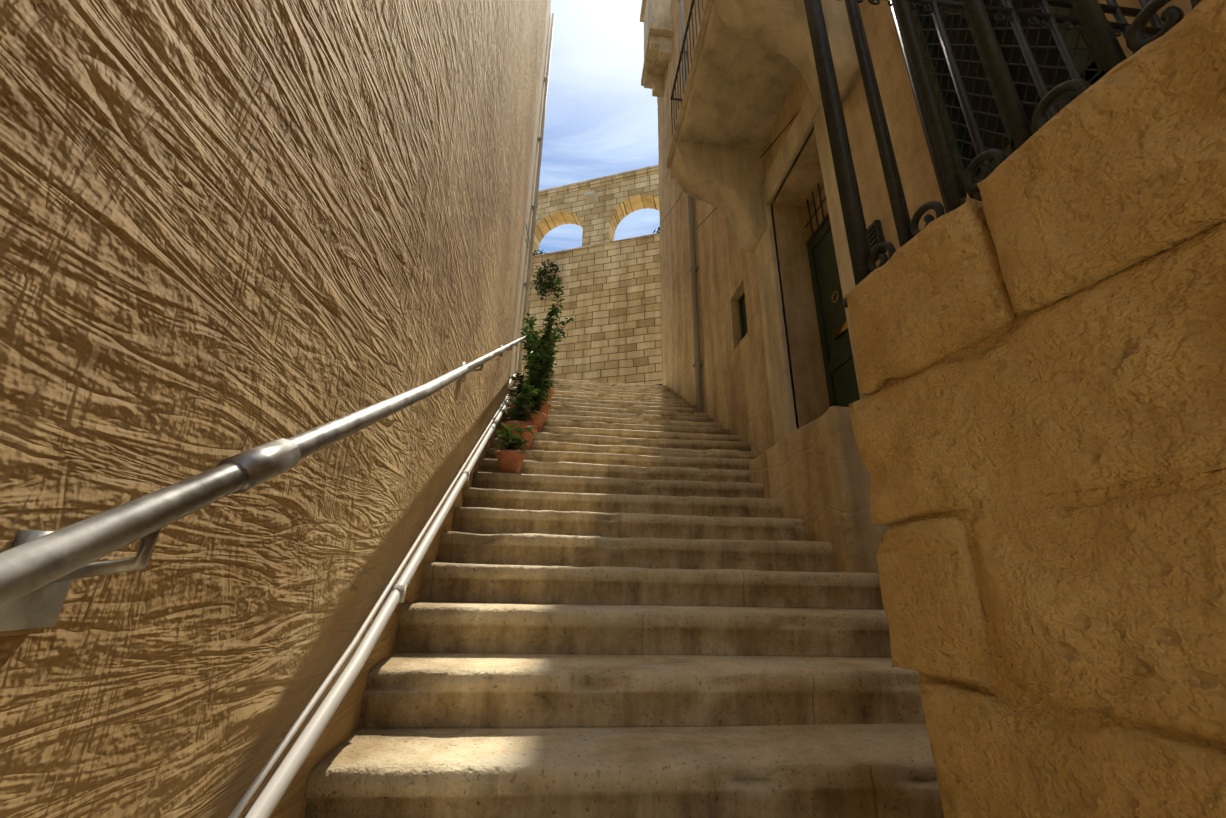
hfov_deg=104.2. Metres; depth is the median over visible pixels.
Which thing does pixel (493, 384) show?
wall
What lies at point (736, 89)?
balcony slab
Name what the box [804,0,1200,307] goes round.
iron screen
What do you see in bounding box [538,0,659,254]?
sky
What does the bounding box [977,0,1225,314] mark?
parapet block
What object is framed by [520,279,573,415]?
potted plant
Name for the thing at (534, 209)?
drain pipe
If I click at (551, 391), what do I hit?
plant pot
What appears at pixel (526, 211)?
cable
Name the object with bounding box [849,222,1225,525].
parapet block
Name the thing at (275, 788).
conduit
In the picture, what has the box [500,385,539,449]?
plant pot
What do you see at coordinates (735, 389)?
facade
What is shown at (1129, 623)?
parapet block
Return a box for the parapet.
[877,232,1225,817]
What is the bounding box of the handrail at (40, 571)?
[0,336,524,630]
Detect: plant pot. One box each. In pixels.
[493,423,536,473]
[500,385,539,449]
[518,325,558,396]
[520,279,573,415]
[538,337,556,400]
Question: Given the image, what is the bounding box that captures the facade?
[657,0,1191,451]
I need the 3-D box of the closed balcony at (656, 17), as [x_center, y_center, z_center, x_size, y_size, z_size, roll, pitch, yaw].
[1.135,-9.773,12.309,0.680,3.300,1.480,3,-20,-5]
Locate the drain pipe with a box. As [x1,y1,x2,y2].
[515,13,554,381]
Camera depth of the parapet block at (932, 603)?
0.81 m
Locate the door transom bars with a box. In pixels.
[805,183,828,246]
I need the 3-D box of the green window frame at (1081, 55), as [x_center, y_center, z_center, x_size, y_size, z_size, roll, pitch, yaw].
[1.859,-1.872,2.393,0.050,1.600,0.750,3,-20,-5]
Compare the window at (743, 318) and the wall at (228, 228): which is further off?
the window at (743, 318)
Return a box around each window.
[739,293,747,338]
[923,0,1071,175]
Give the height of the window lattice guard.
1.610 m
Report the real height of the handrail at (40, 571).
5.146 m
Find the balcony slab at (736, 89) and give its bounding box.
[666,0,798,178]
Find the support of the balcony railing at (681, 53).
attached to the facade
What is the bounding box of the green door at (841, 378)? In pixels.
[807,218,859,406]
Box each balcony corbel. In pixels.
[671,141,765,252]
[714,0,859,107]
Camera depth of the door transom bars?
4.59 m
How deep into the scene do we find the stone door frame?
4.31 m
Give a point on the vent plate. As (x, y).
(875, 233)
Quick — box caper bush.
[532,259,560,299]
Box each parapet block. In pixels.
[845,193,1016,395]
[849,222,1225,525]
[876,517,998,688]
[918,680,1225,817]
[969,484,1225,743]
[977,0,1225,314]
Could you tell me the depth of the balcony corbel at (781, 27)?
3.58 m
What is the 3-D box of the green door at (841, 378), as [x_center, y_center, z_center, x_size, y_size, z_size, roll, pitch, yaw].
[1.983,-0.753,3.925,0.065,2.150,0.950,3,-20,-5]
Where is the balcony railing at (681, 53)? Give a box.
[670,0,703,134]
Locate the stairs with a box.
[304,378,943,817]
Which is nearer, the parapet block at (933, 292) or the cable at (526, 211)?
the parapet block at (933, 292)
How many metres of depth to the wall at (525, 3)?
4.82 m
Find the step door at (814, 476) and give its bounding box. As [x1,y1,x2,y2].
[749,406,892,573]
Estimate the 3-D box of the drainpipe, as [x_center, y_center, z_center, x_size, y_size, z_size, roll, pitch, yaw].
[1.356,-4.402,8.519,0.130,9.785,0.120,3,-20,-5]
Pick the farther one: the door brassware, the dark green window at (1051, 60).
the door brassware
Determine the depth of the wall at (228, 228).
0.81 m
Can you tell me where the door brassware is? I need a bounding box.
[832,291,847,338]
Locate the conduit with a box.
[228,374,516,817]
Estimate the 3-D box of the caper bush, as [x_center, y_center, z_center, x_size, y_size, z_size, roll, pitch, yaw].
[-2.578,-5.045,18.610,1.146,1.841,0.957,3,-20,-5]
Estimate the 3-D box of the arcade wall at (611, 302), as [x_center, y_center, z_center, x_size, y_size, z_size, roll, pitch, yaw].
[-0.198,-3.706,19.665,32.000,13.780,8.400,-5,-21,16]
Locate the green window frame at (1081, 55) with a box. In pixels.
[910,0,1104,197]
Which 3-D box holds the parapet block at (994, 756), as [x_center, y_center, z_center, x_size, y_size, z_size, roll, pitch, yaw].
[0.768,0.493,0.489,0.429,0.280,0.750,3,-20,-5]
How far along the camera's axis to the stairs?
1.78 m
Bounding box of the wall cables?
[526,111,798,242]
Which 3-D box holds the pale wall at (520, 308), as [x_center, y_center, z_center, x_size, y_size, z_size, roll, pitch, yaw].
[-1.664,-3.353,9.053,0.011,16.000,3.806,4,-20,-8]
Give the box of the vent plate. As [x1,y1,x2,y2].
[867,220,886,261]
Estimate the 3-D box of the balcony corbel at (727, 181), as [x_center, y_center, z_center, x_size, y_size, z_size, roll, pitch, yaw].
[1.131,-2.281,5.142,0.932,1.080,0.360,3,-20,-5]
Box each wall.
[0,0,523,817]
[466,0,547,486]
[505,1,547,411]
[508,0,550,391]
[521,165,661,384]
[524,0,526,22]
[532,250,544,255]
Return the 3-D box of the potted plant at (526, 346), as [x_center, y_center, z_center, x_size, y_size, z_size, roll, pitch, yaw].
[-1.034,-0.559,6.599,0.353,1.297,0.628,-15,-26,38]
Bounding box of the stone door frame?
[755,90,866,443]
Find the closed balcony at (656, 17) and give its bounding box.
[640,0,672,96]
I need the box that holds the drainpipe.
[678,0,702,412]
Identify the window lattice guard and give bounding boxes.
[891,0,1102,212]
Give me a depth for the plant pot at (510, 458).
3.66 m
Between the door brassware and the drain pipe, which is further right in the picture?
the door brassware

